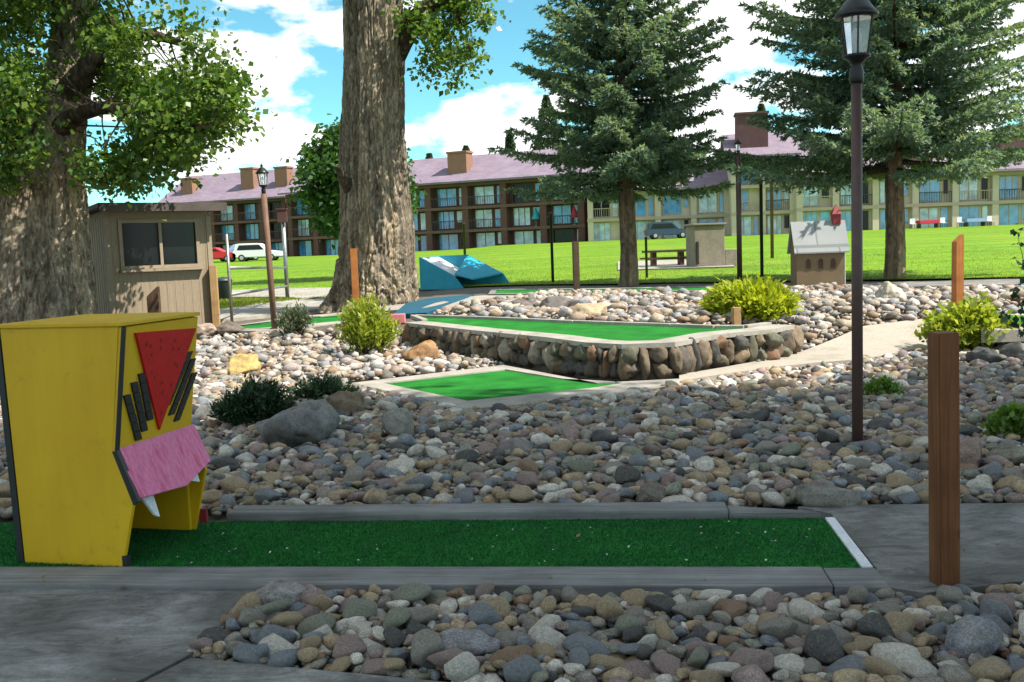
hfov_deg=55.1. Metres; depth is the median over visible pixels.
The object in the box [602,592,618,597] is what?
cobble
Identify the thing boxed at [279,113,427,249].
leafy tree
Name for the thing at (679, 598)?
cobble
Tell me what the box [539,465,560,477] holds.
cobble
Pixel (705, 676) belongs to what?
cobble
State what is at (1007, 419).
shrub
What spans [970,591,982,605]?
cobble
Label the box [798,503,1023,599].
concrete pad
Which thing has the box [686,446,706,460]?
cobble
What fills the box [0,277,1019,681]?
ground
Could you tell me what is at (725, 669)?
cobble
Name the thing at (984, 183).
window
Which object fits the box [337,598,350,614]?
cobble
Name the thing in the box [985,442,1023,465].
boulder
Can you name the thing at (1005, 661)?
cobble
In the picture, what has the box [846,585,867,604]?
cobble
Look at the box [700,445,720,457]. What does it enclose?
cobble
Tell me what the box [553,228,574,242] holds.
window
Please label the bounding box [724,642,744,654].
cobble
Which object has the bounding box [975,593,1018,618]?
cobble
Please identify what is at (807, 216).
window
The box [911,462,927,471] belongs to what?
cobble
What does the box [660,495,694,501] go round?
cobble
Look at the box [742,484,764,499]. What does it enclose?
cobble
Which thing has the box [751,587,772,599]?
cobble
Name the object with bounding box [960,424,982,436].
cobble
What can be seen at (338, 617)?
cobble
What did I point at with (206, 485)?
cobble
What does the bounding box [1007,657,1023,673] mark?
cobble
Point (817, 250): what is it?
miniature house
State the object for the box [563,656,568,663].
cobble
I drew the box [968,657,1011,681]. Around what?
cobble
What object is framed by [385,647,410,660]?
cobble
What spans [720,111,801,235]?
apartment building
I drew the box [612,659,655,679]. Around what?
cobble
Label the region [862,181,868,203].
window
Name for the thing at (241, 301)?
grass
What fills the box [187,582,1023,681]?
river cobbles
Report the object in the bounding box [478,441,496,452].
cobble
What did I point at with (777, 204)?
window
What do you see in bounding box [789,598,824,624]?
cobble
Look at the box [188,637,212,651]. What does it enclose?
cobble
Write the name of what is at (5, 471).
cobble
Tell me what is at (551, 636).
cobble
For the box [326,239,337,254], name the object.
window
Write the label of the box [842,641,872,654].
cobble
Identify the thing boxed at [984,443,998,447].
cobble
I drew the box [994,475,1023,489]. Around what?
cobble
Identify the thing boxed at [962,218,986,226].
patio table
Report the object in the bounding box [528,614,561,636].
cobble
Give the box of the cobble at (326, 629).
[312,624,332,635]
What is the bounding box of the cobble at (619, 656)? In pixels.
[609,653,627,659]
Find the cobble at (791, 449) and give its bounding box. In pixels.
[782,441,800,456]
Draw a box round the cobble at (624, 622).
[614,614,643,633]
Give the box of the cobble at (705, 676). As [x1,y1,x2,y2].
[689,670,724,681]
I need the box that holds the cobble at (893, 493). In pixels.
[888,485,914,503]
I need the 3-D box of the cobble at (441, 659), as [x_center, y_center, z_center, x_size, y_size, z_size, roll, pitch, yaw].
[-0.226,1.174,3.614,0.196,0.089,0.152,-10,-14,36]
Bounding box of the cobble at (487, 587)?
[475,580,494,599]
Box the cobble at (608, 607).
[596,595,623,620]
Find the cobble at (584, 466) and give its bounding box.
[567,460,594,473]
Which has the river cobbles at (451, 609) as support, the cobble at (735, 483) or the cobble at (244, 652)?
the cobble at (244, 652)
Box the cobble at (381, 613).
[366,608,386,619]
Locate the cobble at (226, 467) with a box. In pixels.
[214,466,229,471]
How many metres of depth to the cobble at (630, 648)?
3.67 m
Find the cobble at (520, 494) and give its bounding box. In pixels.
[509,486,533,502]
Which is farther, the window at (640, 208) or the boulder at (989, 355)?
the window at (640, 208)
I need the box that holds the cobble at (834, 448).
[825,443,842,455]
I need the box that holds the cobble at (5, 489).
[0,481,10,497]
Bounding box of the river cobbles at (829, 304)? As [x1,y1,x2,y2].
[724,282,1023,361]
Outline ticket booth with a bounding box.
[89,202,226,324]
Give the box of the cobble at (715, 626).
[702,621,726,634]
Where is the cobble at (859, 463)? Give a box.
[846,458,871,469]
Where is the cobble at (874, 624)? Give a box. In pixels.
[856,612,894,639]
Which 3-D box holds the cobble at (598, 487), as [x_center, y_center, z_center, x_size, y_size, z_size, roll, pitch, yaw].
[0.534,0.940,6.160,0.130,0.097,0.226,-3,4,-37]
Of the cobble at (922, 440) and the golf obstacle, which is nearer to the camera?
the golf obstacle
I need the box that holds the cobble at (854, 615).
[841,609,863,621]
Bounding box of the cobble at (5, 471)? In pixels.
[0,468,7,476]
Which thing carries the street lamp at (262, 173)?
on the ground at (474, 291)
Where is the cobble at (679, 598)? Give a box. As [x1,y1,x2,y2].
[673,594,686,603]
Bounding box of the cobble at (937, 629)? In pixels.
[924,622,948,645]
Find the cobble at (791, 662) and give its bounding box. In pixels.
[773,653,804,674]
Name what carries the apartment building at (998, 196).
on the ground at (474, 291)
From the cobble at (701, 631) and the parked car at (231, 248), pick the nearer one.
the cobble at (701, 631)
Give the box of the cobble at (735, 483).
[728,479,743,487]
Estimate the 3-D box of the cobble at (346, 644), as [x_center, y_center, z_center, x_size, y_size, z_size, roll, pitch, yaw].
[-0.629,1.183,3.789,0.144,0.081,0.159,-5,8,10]
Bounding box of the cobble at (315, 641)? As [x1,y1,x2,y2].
[300,635,321,648]
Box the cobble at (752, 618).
[746,614,758,625]
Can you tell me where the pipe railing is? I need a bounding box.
[225,208,289,322]
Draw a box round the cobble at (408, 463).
[386,457,414,470]
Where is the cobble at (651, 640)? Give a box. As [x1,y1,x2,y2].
[638,634,657,650]
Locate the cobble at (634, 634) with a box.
[622,626,645,641]
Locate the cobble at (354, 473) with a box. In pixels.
[342,465,364,481]
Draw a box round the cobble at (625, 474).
[614,465,640,483]
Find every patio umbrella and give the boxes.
[532,208,539,225]
[570,206,577,224]
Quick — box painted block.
[390,313,405,323]
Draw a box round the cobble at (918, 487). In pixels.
[911,483,928,492]
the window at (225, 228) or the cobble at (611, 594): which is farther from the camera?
the window at (225, 228)
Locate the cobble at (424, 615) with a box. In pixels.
[404,606,437,625]
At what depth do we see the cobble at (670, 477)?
6.27 m
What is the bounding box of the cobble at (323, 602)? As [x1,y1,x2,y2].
[309,594,332,610]
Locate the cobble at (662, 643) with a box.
[655,638,672,650]
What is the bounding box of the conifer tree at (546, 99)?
[532,94,559,149]
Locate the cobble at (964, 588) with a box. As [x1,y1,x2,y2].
[953,584,973,594]
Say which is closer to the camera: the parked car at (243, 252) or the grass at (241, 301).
the grass at (241, 301)
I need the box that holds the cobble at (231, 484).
[220,476,249,493]
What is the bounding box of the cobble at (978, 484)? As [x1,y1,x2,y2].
[966,479,992,494]
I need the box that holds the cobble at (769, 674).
[765,669,776,680]
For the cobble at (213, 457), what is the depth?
7.32 m
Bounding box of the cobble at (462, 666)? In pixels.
[444,651,478,681]
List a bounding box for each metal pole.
[462,223,465,254]
[549,212,553,281]
[644,237,647,277]
[759,183,763,277]
[770,165,773,257]
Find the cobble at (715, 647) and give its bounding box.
[704,645,725,664]
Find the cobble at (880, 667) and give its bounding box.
[861,656,898,677]
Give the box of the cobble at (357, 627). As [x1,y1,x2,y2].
[348,622,371,633]
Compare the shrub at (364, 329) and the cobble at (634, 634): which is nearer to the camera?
the cobble at (634, 634)
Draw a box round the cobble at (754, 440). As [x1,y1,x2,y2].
[742,435,759,447]
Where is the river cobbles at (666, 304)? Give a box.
[432,286,742,324]
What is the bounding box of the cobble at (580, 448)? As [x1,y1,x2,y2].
[572,442,593,454]
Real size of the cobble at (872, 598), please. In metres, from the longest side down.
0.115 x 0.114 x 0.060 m
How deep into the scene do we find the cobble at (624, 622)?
3.87 m
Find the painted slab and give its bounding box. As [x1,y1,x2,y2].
[394,294,473,317]
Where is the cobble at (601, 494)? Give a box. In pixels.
[595,487,616,502]
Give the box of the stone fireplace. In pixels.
[683,223,736,266]
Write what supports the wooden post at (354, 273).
on the ground at (474, 291)
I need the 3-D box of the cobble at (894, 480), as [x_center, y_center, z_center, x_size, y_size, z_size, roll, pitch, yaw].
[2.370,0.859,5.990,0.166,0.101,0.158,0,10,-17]
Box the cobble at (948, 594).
[935,585,963,603]
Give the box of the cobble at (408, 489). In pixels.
[395,484,424,494]
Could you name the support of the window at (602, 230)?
in the apartment building at (603, 221)
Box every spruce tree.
[487,0,743,285]
[696,0,1023,280]
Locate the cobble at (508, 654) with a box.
[487,645,532,671]
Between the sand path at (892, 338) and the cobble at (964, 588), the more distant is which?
the sand path at (892, 338)
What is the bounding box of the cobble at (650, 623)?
[647,620,668,625]
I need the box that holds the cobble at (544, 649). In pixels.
[532,643,557,662]
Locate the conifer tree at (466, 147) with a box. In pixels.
[462,145,469,150]
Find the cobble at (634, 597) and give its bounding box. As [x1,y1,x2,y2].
[620,588,647,608]
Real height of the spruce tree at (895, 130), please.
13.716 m
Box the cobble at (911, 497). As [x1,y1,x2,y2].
[897,491,920,503]
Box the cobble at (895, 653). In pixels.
[870,642,920,672]
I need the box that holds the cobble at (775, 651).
[765,647,788,656]
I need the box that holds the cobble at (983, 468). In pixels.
[980,464,987,473]
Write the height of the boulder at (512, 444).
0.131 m
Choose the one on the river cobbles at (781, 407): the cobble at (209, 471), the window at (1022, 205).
the cobble at (209, 471)
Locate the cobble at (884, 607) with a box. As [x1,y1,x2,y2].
[872,601,901,614]
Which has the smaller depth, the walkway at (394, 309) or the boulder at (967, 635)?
the boulder at (967, 635)
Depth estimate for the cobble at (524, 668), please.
3.43 m
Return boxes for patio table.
[916,220,939,227]
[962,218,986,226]
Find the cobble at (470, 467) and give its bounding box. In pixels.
[461,462,483,472]
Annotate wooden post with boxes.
[147,286,161,312]
[209,266,220,325]
[350,248,359,302]
[572,241,579,289]
[731,307,740,324]
[927,331,959,585]
[951,234,963,304]
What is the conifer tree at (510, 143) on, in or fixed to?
on the ground at (474, 291)
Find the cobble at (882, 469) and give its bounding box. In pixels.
[869,463,891,477]
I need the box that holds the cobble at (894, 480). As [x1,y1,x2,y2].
[886,473,913,487]
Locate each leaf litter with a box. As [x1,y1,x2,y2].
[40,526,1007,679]
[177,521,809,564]
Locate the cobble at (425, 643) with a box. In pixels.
[411,629,444,665]
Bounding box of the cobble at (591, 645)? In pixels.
[562,633,610,655]
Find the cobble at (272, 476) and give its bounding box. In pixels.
[261,472,282,480]
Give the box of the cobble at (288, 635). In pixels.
[255,624,297,644]
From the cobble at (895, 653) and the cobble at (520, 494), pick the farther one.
the cobble at (520, 494)
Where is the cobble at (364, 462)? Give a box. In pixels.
[355,456,373,468]
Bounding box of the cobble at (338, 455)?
[333,452,352,461]
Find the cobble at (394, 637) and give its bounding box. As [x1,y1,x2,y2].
[383,627,406,648]
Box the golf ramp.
[419,255,509,289]
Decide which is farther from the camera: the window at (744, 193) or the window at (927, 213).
the window at (744, 193)
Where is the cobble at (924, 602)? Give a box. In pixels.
[918,595,942,609]
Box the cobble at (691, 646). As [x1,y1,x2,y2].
[682,640,711,659]
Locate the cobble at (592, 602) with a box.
[583,596,601,615]
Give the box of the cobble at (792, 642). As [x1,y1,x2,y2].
[784,637,804,655]
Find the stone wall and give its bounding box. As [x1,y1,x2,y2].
[401,319,804,380]
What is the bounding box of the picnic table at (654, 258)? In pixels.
[640,249,685,265]
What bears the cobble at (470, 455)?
on the river cobbles at (781, 407)
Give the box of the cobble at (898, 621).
[884,611,914,637]
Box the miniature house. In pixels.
[787,204,849,285]
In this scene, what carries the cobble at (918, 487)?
on the ground at (474, 291)
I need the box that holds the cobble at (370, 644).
[362,638,385,656]
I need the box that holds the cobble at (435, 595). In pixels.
[424,590,446,604]
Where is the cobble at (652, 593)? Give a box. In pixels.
[650,592,662,611]
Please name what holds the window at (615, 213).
in the apartment building at (603, 221)
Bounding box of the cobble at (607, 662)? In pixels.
[586,654,626,671]
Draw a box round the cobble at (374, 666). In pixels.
[362,658,393,675]
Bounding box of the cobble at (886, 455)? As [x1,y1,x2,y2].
[882,451,895,460]
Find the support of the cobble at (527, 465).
on the river cobbles at (781, 407)
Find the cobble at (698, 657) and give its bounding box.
[686,646,708,668]
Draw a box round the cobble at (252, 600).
[229,592,262,614]
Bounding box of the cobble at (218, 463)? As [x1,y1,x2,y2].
[211,457,238,468]
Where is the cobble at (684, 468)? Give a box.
[670,467,694,474]
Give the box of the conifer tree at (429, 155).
[425,153,432,158]
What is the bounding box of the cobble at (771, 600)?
[762,591,783,611]
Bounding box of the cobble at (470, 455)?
[456,449,479,462]
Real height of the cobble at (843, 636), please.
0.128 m
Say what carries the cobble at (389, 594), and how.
on the ground at (474, 291)
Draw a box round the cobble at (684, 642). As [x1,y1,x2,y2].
[680,637,701,645]
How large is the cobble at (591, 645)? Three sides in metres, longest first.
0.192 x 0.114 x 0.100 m
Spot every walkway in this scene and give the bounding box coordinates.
[220,296,324,322]
[232,287,330,298]
[378,295,524,314]
[850,279,1023,289]
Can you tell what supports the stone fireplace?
on the patio slab
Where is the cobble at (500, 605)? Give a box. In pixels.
[474,595,510,619]
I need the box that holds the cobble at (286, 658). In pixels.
[267,649,297,666]
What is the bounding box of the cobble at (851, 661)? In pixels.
[823,654,866,672]
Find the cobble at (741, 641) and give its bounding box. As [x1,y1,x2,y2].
[739,637,763,649]
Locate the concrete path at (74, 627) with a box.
[0,589,257,681]
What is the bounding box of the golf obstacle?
[0,312,209,566]
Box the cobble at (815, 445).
[801,442,822,450]
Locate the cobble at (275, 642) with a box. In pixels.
[258,633,297,656]
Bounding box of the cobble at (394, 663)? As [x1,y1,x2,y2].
[383,657,405,668]
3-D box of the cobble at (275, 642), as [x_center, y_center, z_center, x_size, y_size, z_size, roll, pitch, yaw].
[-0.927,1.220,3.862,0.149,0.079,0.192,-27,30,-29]
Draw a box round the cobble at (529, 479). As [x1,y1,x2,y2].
[516,471,538,489]
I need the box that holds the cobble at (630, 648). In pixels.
[618,643,640,654]
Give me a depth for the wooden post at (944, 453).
4.21 m
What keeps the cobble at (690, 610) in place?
on the cobble
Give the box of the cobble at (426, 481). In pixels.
[405,475,432,490]
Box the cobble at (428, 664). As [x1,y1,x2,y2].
[418,660,435,668]
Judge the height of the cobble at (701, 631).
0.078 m
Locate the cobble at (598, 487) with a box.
[584,483,606,494]
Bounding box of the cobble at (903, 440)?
[892,434,914,447]
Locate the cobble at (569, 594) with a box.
[561,585,577,602]
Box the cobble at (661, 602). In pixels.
[644,594,675,613]
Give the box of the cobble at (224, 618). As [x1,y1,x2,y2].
[220,614,238,625]
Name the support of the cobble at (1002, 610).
on the ground at (474, 291)
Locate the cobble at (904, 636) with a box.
[895,630,913,645]
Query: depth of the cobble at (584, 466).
6.60 m
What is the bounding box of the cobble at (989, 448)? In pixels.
[985,445,997,451]
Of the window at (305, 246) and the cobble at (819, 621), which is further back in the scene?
the window at (305, 246)
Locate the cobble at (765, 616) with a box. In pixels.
[756,612,778,626]
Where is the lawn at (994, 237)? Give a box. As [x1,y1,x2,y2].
[213,224,1023,289]
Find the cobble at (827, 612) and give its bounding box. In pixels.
[821,609,838,618]
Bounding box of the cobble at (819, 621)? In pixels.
[812,618,827,625]
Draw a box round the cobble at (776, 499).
[761,492,785,507]
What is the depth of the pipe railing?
29.97 m
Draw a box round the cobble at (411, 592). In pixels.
[392,582,431,603]
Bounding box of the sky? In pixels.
[0,0,1023,205]
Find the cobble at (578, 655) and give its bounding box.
[569,647,589,666]
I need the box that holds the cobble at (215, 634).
[197,626,228,642]
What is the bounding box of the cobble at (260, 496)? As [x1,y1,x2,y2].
[253,488,281,503]
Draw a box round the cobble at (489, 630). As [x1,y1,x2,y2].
[473,624,497,637]
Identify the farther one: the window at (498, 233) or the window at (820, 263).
the window at (498, 233)
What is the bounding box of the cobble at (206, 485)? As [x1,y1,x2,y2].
[204,482,208,490]
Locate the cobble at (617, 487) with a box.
[607,483,620,497]
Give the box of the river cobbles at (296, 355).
[194,326,503,381]
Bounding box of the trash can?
[218,277,231,299]
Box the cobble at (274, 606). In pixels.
[255,598,289,614]
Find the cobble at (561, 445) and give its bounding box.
[550,440,572,452]
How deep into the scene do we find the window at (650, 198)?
106.79 m
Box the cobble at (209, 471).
[206,469,213,474]
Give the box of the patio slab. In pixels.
[618,260,733,270]
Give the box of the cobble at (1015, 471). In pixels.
[1001,467,1023,478]
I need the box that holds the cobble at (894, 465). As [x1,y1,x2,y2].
[886,459,909,472]
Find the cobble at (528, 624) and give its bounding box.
[522,619,535,633]
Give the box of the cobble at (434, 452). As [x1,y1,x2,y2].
[425,446,447,459]
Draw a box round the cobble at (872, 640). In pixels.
[853,635,880,644]
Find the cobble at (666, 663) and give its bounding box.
[653,653,680,675]
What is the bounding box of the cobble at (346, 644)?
[332,634,366,658]
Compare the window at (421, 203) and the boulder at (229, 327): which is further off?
the window at (421, 203)
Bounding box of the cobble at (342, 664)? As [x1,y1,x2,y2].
[329,655,351,671]
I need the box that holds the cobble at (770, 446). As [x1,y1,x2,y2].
[752,440,778,454]
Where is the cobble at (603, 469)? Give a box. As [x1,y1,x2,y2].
[600,463,624,474]
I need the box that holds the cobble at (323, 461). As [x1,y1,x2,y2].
[312,457,334,465]
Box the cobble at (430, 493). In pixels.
[417,489,438,498]
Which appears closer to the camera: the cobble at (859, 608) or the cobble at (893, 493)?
the cobble at (859, 608)
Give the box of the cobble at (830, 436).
[817,430,840,442]
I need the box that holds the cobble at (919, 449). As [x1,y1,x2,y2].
[902,445,925,453]
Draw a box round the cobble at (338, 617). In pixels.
[330,613,341,621]
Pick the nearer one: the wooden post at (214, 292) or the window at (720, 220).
the wooden post at (214, 292)
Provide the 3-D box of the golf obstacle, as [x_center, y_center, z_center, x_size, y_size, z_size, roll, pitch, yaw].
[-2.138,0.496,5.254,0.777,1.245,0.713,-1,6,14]
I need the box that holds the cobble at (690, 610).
[671,600,712,619]
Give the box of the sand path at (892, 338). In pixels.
[679,313,1023,380]
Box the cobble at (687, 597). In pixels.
[683,594,690,599]
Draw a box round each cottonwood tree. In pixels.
[0,0,277,323]
[310,0,510,312]
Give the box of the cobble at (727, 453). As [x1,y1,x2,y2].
[718,447,735,458]
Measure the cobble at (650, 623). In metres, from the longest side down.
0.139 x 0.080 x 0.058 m
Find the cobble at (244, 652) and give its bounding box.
[233,643,269,663]
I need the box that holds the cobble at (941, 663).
[937,660,962,667]
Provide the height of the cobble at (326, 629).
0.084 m
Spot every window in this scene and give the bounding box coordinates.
[117,219,204,272]
[220,205,233,220]
[221,225,234,240]
[244,204,255,219]
[245,223,259,239]
[269,202,279,218]
[270,222,281,238]
[271,242,282,256]
[297,198,307,214]
[298,219,308,235]
[299,240,311,255]
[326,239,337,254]
[413,213,418,230]
[415,235,418,251]
[418,190,424,207]
[420,212,425,230]
[420,235,426,250]
[437,188,456,206]
[438,211,454,229]
[439,233,458,249]
[456,210,461,222]
[458,188,461,205]
[460,233,462,245]
[474,185,494,204]
[475,209,492,227]
[476,232,495,247]
[494,208,500,226]
[496,185,499,203]
[497,232,500,243]
[512,183,532,202]
[513,207,530,225]
[514,230,533,244]
[532,206,539,215]
[534,183,538,201]
[536,230,540,243]
[552,205,571,224]
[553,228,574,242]
[573,204,577,223]
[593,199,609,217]
[594,222,610,240]
[612,201,618,216]
[635,195,645,215]
[636,221,646,238]
[648,195,653,215]
[662,195,681,214]
[663,219,681,237]
[683,193,688,207]
[683,219,688,228]
[698,192,717,213]
[698,218,715,222]
[718,218,723,222]
[719,192,723,212]
[741,166,747,183]
[741,189,748,210]
[742,216,751,234]
[753,216,758,234]
[766,188,781,209]
[767,215,781,233]
[783,188,788,201]
[783,214,788,228]
[803,187,818,206]
[803,212,817,220]
[806,259,810,268]
[818,259,822,268]
[819,211,829,220]
[821,186,829,198]
[831,258,835,268]
[840,184,850,204]
[841,210,850,230]
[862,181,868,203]
[863,210,868,229]
[879,181,884,203]
[879,209,885,229]
[904,181,908,195]
[905,208,908,223]
[919,179,940,201]
[919,207,937,227]
[940,207,948,226]
[942,178,948,193]
[959,177,977,200]
[959,205,979,226]
[980,177,988,199]
[981,205,987,218]
[999,175,1018,198]
[999,204,1018,224]
[1021,175,1023,190]
[1021,204,1023,219]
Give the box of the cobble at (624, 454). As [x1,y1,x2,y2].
[616,453,631,465]
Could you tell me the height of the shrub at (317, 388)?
0.398 m
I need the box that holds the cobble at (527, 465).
[518,459,538,474]
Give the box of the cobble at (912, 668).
[902,655,937,678]
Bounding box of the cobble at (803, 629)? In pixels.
[793,619,811,637]
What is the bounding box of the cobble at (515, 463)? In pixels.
[506,461,518,466]
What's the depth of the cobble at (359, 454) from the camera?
7.25 m
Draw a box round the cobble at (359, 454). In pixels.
[353,452,372,459]
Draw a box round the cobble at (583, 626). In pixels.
[562,620,598,635]
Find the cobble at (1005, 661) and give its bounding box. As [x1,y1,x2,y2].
[988,656,1007,663]
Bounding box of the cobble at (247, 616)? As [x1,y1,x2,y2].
[237,608,267,627]
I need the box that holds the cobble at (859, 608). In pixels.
[844,604,862,613]
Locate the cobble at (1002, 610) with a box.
[980,599,1013,624]
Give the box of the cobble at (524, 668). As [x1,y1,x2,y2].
[503,654,542,681]
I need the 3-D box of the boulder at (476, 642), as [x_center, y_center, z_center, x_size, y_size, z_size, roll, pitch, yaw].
[-0.186,1.183,3.771,0.289,0.154,0.163,-2,5,0]
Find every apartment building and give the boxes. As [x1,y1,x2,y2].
[159,166,303,258]
[277,178,338,256]
[408,147,601,251]
[587,158,728,241]
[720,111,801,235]
[791,128,1023,230]
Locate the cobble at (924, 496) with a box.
[917,490,928,503]
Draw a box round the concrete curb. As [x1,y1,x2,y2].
[981,314,1023,342]
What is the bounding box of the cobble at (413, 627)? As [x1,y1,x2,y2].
[405,619,430,647]
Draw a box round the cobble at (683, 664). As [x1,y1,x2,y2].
[681,661,700,669]
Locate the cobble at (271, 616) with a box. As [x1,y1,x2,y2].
[265,611,281,624]
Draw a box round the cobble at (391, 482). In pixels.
[376,478,396,488]
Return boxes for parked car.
[212,247,235,261]
[219,243,258,260]
[232,243,282,261]
[644,222,685,238]
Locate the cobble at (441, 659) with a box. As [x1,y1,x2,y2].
[427,647,464,668]
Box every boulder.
[196,323,216,339]
[215,320,245,336]
[228,353,261,375]
[254,399,339,447]
[255,579,305,611]
[327,390,365,415]
[381,408,413,435]
[401,340,439,361]
[440,628,500,655]
[497,437,533,453]
[503,298,536,305]
[539,296,577,306]
[570,302,606,316]
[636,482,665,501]
[795,484,861,507]
[875,281,906,298]
[944,614,1003,660]
[960,435,981,467]
[965,346,1006,362]
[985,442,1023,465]
[999,341,1023,360]
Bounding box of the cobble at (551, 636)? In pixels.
[530,626,565,649]
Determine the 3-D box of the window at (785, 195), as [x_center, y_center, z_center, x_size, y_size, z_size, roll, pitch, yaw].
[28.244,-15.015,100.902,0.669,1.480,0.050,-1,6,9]
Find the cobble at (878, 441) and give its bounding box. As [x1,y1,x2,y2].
[865,438,881,445]
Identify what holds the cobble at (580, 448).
on the river cobbles at (781, 407)
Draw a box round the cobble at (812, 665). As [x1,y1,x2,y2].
[803,657,822,673]
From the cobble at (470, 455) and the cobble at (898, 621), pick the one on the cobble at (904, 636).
the cobble at (898, 621)
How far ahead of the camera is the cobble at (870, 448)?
6.85 m
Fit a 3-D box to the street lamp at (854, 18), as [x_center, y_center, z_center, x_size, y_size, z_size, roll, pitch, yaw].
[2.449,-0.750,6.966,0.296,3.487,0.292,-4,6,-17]
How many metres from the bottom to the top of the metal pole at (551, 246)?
2.347 m
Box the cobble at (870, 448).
[862,440,882,455]
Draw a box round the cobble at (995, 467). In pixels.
[985,461,1003,476]
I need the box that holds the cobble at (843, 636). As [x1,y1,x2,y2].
[817,622,853,653]
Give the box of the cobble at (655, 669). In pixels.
[650,663,661,673]
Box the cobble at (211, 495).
[201,489,222,503]
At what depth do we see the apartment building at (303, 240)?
126.85 m
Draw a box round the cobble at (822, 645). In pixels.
[803,628,844,663]
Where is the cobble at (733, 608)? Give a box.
[721,600,746,619]
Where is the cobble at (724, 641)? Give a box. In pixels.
[718,635,739,647]
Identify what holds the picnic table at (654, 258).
on the patio slab
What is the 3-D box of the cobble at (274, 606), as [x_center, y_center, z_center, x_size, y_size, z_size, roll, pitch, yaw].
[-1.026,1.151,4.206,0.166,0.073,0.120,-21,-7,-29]
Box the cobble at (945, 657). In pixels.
[938,654,969,670]
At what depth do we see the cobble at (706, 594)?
4.16 m
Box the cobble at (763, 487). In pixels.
[741,483,766,493]
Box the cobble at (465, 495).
[457,487,474,503]
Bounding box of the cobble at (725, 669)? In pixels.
[705,662,741,676]
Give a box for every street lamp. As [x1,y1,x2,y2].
[255,163,277,328]
[734,139,741,281]
[834,0,878,441]
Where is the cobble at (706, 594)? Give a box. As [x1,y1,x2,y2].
[696,589,731,599]
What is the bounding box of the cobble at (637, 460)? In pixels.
[627,454,647,466]
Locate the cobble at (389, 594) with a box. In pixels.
[386,590,394,597]
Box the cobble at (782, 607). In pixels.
[774,602,790,617]
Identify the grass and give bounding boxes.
[219,295,325,308]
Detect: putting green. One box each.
[0,502,889,601]
[238,310,368,335]
[357,365,682,409]
[410,314,771,340]
[488,286,713,294]
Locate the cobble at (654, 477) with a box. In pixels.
[639,472,660,481]
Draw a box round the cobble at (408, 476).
[402,473,419,481]
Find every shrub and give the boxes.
[207,373,296,425]
[269,299,315,334]
[285,370,360,401]
[331,284,402,354]
[697,270,806,322]
[863,375,906,395]
[914,290,1020,349]
[980,398,1023,437]
[995,223,1023,337]
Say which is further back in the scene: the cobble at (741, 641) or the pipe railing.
the pipe railing
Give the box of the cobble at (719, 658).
[703,655,727,669]
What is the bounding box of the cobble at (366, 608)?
[342,598,377,618]
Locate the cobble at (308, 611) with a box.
[298,604,319,617]
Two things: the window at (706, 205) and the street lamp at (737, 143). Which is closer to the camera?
the street lamp at (737, 143)
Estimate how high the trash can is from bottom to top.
0.780 m
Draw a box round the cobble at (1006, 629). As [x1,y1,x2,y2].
[980,612,1013,636]
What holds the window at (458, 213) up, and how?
in the apartment building at (466, 187)
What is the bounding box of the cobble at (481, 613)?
[468,602,502,625]
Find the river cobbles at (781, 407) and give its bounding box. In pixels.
[0,343,1023,518]
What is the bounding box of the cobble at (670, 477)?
[659,472,678,484]
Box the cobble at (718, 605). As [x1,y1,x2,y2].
[712,598,747,610]
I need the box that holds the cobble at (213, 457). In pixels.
[208,455,221,464]
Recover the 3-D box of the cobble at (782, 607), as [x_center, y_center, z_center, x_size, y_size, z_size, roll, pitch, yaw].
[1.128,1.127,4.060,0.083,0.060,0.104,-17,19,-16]
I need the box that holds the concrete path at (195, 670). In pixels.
[144,658,441,681]
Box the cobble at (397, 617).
[382,607,411,627]
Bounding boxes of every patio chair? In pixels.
[910,219,916,228]
[940,218,944,227]
[957,217,963,226]
[987,216,991,225]
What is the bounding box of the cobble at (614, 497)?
[601,493,619,502]
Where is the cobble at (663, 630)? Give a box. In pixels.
[654,620,674,643]
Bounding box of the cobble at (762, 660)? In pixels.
[728,648,773,672]
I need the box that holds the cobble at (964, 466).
[960,463,977,469]
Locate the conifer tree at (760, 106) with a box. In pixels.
[756,103,769,131]
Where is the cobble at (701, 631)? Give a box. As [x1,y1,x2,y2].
[692,625,709,641]
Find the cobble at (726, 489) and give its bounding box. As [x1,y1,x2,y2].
[718,485,735,494]
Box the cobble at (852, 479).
[839,474,871,489]
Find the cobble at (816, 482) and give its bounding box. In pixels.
[804,480,822,485]
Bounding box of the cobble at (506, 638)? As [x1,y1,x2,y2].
[494,630,529,649]
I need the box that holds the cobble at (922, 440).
[910,436,927,445]
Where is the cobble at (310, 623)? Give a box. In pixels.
[297,612,335,637]
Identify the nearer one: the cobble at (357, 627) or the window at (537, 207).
the cobble at (357, 627)
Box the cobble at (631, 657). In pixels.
[625,655,646,660]
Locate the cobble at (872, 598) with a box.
[862,592,880,609]
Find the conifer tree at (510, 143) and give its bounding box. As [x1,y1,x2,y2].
[504,131,515,150]
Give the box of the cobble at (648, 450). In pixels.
[641,445,661,454]
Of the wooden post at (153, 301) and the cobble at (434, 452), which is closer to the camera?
the cobble at (434, 452)
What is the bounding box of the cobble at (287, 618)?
[271,611,303,626]
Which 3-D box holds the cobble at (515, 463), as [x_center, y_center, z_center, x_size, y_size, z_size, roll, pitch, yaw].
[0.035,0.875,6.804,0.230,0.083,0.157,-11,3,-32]
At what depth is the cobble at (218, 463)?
7.16 m
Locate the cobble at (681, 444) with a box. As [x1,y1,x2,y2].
[671,438,691,452]
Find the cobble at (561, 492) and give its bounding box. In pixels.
[556,488,574,498]
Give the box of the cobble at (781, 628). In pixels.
[757,616,797,641]
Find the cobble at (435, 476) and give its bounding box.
[427,472,442,481]
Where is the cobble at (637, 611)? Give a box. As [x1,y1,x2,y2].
[623,606,646,619]
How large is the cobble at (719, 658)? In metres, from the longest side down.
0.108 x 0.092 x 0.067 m
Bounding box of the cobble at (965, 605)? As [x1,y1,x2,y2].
[956,600,979,615]

